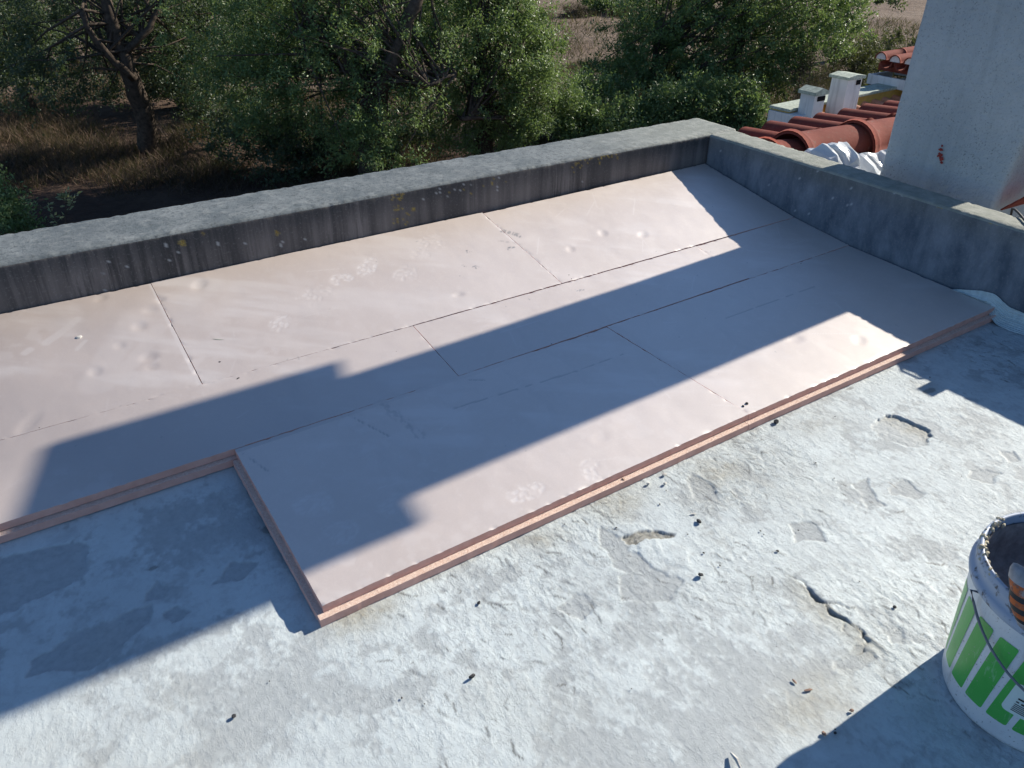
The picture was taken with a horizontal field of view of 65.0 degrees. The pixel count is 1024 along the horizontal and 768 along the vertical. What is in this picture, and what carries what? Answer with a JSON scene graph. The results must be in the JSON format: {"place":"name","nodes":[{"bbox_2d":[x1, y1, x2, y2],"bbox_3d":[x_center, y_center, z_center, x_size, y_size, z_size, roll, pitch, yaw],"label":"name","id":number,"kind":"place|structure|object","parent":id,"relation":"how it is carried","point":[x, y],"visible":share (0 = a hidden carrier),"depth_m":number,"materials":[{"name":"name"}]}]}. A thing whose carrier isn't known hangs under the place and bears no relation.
{"place":"outdoors","nodes":[
{"label":"outdoors","id":0,"kind":"place"},
{"bbox_2d":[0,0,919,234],"bbox_3d":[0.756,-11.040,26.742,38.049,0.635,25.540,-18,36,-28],"label":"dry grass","id":1,"kind":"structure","parent":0,"point":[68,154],"depth_m":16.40,"materials":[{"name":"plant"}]},
{"bbox_2d":[0,0,926,232],"bbox_3d":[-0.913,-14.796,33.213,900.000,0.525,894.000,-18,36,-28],"label":"ground","id":2,"kind":"structure","parent":0,"point":[88,205],"depth_m":17.42,"materials":[{"name":"soil"}]},
{"bbox_2d":[0,161,61,234],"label":"shrub","id":3,"kind":"object","parent":2,"relation":"on","point":[9,207],"visible":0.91,"depth_m":12.50,"materials":[{"name":"green plant"}]},
{"bbox_2d":[0,0,103,118],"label":"background tree","id":4,"kind":"object","parent":2,"relation":"on","point":[59,36],"visible":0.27,"depth_m":18.42,"materials":[{"name":"green plant"}]},
{"bbox_2d":[44,186,82,225],"bbox_3d":[-6.719,-2.530,12.180,0.558,0.935,0.187,-13,34,-21],"label":"sapling","id":5,"kind":"object","parent":2,"relation":"on","point":[65,195],"visible":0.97,"depth_m":12.05,"materials":[{"name":"green plant"}]},
{"bbox_2d":[1,0,128,68],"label":"background tree","id":6,"kind":"object","parent":2,"relation":"on","point":[60,28],"visible":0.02,"depth_m":24.71,"materials":[{"name":"green plant"}]},
{"bbox_2d":[0,0,285,157],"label":"oak tree","id":7,"kind":"object","parent":2,"relation":"on","point":[116,51],"visible":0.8,"depth_m":15.21,"materials":[{"name":"green plant"}]},
{"bbox_2d":[119,66,222,110],"bbox_3d":[-8.504,-7.560,20.327,2.510,1.165,2.294,-7,32,-12],"label":"shrub","id":8,"kind":"object","parent":2,"relation":"on","point":[148,89],"visible":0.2,"depth_m":20.00,"materials":[{"name":"green plant"}]},
{"bbox_2d":[63,0,312,107],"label":"background tree","id":9,"kind":"object","parent":2,"relation":"on","point":[141,59],"visible":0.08,"depth_m":19.52,"materials":[{"name":"green plant"}]},
{"bbox_2d":[128,0,340,69],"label":"background tree","id":10,"kind":"object","parent":2,"relation":"on","point":[236,18],"depth_m":25.76,"materials":[{"name":"green plant"}]},
{"bbox_2d":[168,74,458,188],"bbox_3d":[-4.432,-5.173,15.938,6.452,1.670,4.270,5,32,8],"label":"understorey shrub","id":11,"kind":"object","parent":2,"relation":"on","point":[274,149],"visible":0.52,"depth_m":15.30,"materials":[{"name":"green plant"}]},
{"bbox_2d":[124,0,507,178],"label":"oak tree","id":12,"kind":"object","parent":2,"relation":"on","point":[340,49],"visible":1,"depth_m":13.80,"materials":[{"name":"green plant"}]},
{"bbox_2d":[327,0,491,51],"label":"background tree","id":13,"kind":"object","parent":2,"relation":"on","point":[427,21],"visible":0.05,"depth_m":27.30,"materials":[{"name":"green plant"}]},
{"bbox_2d":[410,0,599,159],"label":"oak tree","id":14,"kind":"object","parent":2,"relation":"on","point":[515,75],"visible":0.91,"depth_m":15.26,"materials":[{"name":"green plant"}]},
{"bbox_2d":[502,83,540,132],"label":"dry bush","id":15,"kind":"object","parent":2,"relation":"on","point":[525,102],"visible":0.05,"depth_m":18.13,"materials":[{"name":"green plant"}]},
{"bbox_2d":[559,1,596,18],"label":"dry bush","id":16,"kind":"object","parent":2,"relation":"on","point":[580,11],"visible":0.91,"depth_m":35.87,"materials":[{"name":"green plant"}]},
{"bbox_2d":[539,62,668,141],"bbox_3d":[1.669,-5.864,17.158,2.528,1.640,2.781,25,39,34],"label":"shrub","id":17,"kind":"object","parent":2,"relation":"on","point":[595,122],"visible":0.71,"depth_m":16.92,"materials":[{"name":"green plant"}]},
{"bbox_2d":[577,0,645,13],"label":"shrub","id":18,"kind":"object","parent":2,"relation":"on","point":[594,3],"visible":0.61,"depth_m":36.66,"materials":[{"name":"green plant"}]},
{"bbox_2d":[607,2,637,16],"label":"dry bush","id":19,"kind":"object","parent":2,"relation":"on","point":[612,11],"visible":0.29,"depth_m":36.09,"materials":[{"name":"green plant"}]},
{"bbox_2d":[609,80,644,125],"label":"dry bush","id":20,"kind":"object","parent":2,"relation":"on","point":[627,92],"visible":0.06,"depth_m":18.51,"materials":[{"name":"green plant"}]},
{"bbox_2d":[633,58,742,125],"bbox_3d":[3.789,-6.198,17.600,2.377,1.770,2.041,-10,33,-17],"label":"shrub","id":21,"kind":"object","parent":2,"relation":"on","point":[677,103],"visible":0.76,"depth_m":17.47,"materials":[{"name":"green plant"}]},
{"bbox_2d":[576,0,879,113],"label":"oak tree","id":22,"kind":"object","parent":2,"relation":"on","point":[669,40],"visible":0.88,"depth_m":18.85,"materials":[{"name":"green plant"}]},
{"bbox_2d":[702,67,774,130],"bbox_3d":[5.189,-6.292,17.945,1.685,1.578,1.975,-18,36,-28],"label":"shrub","id":23,"kind":"object","parent":2,"relation":"on","point":[754,110],"visible":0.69,"depth_m":17.61,"materials":[{"name":"green plant"}]},
{"bbox_2d":[780,45,842,101],"bbox_3d":[6.881,-6.735,18.412,1.428,1.867,2.383,3,31,4],"label":"dry bush","id":24,"kind":"object","parent":2,"relation":"on","point":[802,70],"visible":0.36,"depth_m":18.51,"materials":[{"name":"green plant"}]},
{"bbox_2d":[737,100,899,153],"bbox_3d":[2.151,-1.125,4.520,2.555,0.918,0.740,-18,36,-28],"label":"tiled lean to","id":25,"kind":"object","parent":2,"relation":"on","point":[866,127],"visible":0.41,"depth_m":3.95,"materials":[{"name":"red ceramic"}]},
{"bbox_2d":[804,142,886,174],"bbox_3d":[1.585,-0.956,3.651,0.622,0.307,0.288,-18,36,-28],"label":"plastic sheet","id":26,"kind":"object","parent":25,"relation":"on","point":[845,153],"visible":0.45,"depth_m":3.54,"materials":[{"name":"white plastic"}]},
{"bbox_2d":[767,78,904,122],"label":"house","id":27,"kind":"structure","parent":2,"relation":"on","point":[877,93],"depth_m":9.88,"materials":[{"name":"white paint"}]},
{"bbox_2d":[797,85,829,117],"bbox_3d":[3.374,-3.104,9.081,0.229,0.501,0.244,-18,36,-28],"label":"chimney","id":28,"kind":"object","parent":27,"relation":"on","point":[811,102],"visible":0.65,"depth_m":8.97,"materials":[{"name":"white paint"}]},
{"bbox_2d":[825,71,866,113],"bbox_3d":[3.840,-3.294,9.330,0.304,0.611,0.274,-18,36,-28],"label":"chimney","id":29,"kind":"object","parent":27,"relation":"on","point":[845,86],"visible":0.62,"depth_m":9.20,"materials":[{"name":"white paint"}]},
{"bbox_2d":[811,28,903,86],"bbox_3d":[8.820,-8.014,20.496,3.260,1.910,1.692,-24,39,-34],"label":"scrub","id":30,"kind":"object","parent":2,"relation":"on","point":[864,63],"visible":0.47,"depth_m":20.07,"materials":[{"name":"green plant"}]},
{"bbox_2d":[827,0,907,59],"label":"oak tree","id":31,"kind":"object","parent":2,"relation":"on","point":[889,2],"visible":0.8,"depth_m":25.38,"materials":[{"name":"green plant"}]},
{"bbox_2d":[852,22,916,78],"bbox_3d":[11.229,-9.740,23.564,2.378,1.706,3.729,0,31,-1],"label":"scrub","id":32,"kind":"object","parent":2,"relation":"on","point":[899,36],"visible":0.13,"depth_m":23.02,"materials":[{"name":"green plant"}]},
{"bbox_2d":[866,46,913,90],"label":"house","id":33,"kind":"structure","parent":2,"relation":"on","point":[896,61],"depth_m":10.25,"materials":[{"name":"white paint"}]},
{"bbox_2d":[0,321,1023,767],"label":"roof slab","id":34,"kind":"structure","parent":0,"point":[174,627],"depth_m":1.67,"materials":[{"name":"paint"}]},
{"bbox_2d":[0,283,201,439],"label":"foam board","id":35,"kind":"object","parent":34,"relation":"on","point":[126,348],"visible":0.99,"depth_m":2.31,"materials":[{"name":"beige plastic"}]},
{"bbox_2d":[0,326,457,543],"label":"foam board","id":36,"kind":"object","parent":34,"relation":"on","point":[51,476],"visible":0.99,"depth_m":2.12,"materials":[{"name":"beige plastic"}]},
{"bbox_2d":[151,213,561,383],"bbox_3d":[-0.500,-0.317,2.734,1.272,0.157,0.558,-18,36,-28],"label":"foam board","id":37,"kind":"object","parent":34,"relation":"on","point":[257,314],"visible":0.98,"depth_m":2.68,"materials":[{"name":"beige plastic"}]},
{"bbox_2d":[39,263,930,729],"bbox_3d":[0.197,0.080,2.160,2.955,0.237,2.365,-18,36,-28],"label":"grit","id":38,"kind":"object","parent":34,"relation":"on","point":[615,527],"visible":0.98,"depth_m":1.84,"materials":[{"name":"grey gravel"}]},
{"bbox_2d":[233,327,748,626],"bbox_3d":[-0.029,0.155,2.162,1.273,0.090,0.620,-18,36,-28],"label":"foam board","id":39,"kind":"object","parent":34,"relation":"on","point":[359,509],"visible":1,"depth_m":2.06,"materials":[{"name":"plastic"}]},
{"bbox_2d":[414,246,747,375],"bbox_3d":[0.276,-0.261,2.767,1.242,0.096,0.314,-18,36,-28],"label":"foam board","id":40,"kind":"object","parent":34,"relation":"on","point":[465,342],"visible":0.95,"depth_m":2.71,"materials":[{"name":"beige plastic"}]},
{"bbox_2d":[483,164,793,283],"bbox_3d":[0.537,-0.666,3.291,1.219,0.157,0.563,-18,36,-28],"label":"foam board","id":41,"kind":"object","parent":34,"relation":"on","point":[563,239],"visible":0.98,"depth_m":3.25,"materials":[{"name":"beige plastic"}]},
{"bbox_2d":[730,752,741,767],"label":"splinter","id":42,"kind":"object","parent":34,"relation":"on","point":[736,759],"visible":1,"depth_m":1.39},
{"bbox_2d":[697,218,848,278],"bbox_3d":[1.031,-0.522,3.172,0.576,0.083,0.301,-18,36,-28],"label":"foam board","id":43,"kind":"object","parent":34,"relation":"on","point":[750,254],"visible":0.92,"depth_m":3.16,"materials":[{"name":"beige plastic"}]},
{"bbox_2d":[607,246,995,429],"bbox_3d":[0.991,-0.203,2.709,1.238,0.090,0.631,-18,36,-28],"label":"foam board","id":44,"kind":"object","parent":34,"relation":"on","point":[769,346],"visible":1,"depth_m":2.64,"materials":[{"name":"beige plastic"}]},
{"bbox_2d":[942,512,1023,752],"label":"pail","id":45,"kind":"object","parent":34,"relation":"on","point":[983,664],"visible":0.95,"depth_m":1.41,"materials":[{"name":"plastic"}]},
{"bbox_2d":[1008,563,1023,629],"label":"trowel","id":46,"kind":"object","parent":45,"relation":"hanging from","point":[1016,584],"visible":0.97,"depth_m":1.26,"materials":[{"name":"orange plastic"}]},
{"bbox_2d":[953,289,1023,334],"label":"adhesive bed","id":47,"kind":"object","parent":34,"relation":"on","point":[1007,317],"visible":1,"depth_m":2.75,"materials":[{"name":"grey concrete"}]},
{"bbox_2d":[880,0,1023,217],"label":"chimney","id":48,"kind":"object","parent":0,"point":[957,132],"visible":0.42,"depth_m":3.10,"materials":[{"name":"white paint"}]},
{"bbox_2d":[1000,197,1023,209],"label":"roof tile","id":49,"kind":"object","parent":48,"relation":"attached to","point":[1020,201],"visible":1,"depth_m":3.07,"materials":[{"name":"ceramic"}]},
{"bbox_3d":[-0.530,3.792,-0.370,9.100,3.180,9.090,-18,36,-28],"label":"house","id":50,"kind":"object","parent":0,"visible":0},
{"bbox_2d":[0,118,735,313],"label":"parapet wall","id":51,"kind":"structure","parent":50,"relation":"on","point":[54,264],"depth_m":2.86,"materials":[{"name":"grey concrete"}]},
{"bbox_2d":[706,131,1023,312],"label":"parapet wall","id":52,"kind":"structure","parent":50,"relation":"on","point":[947,241],"depth_m":3.04,"materials":[{"name":"grey concrete"}]},
{"bbox_2d":[1010,208,1023,220],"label":"cable","id":53,"kind":"object","parent":52,"relation":"attached to","point":[1017,212],"visible":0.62,"depth_m":2.76,"materials":[{"name":"rubber"}]}
]}

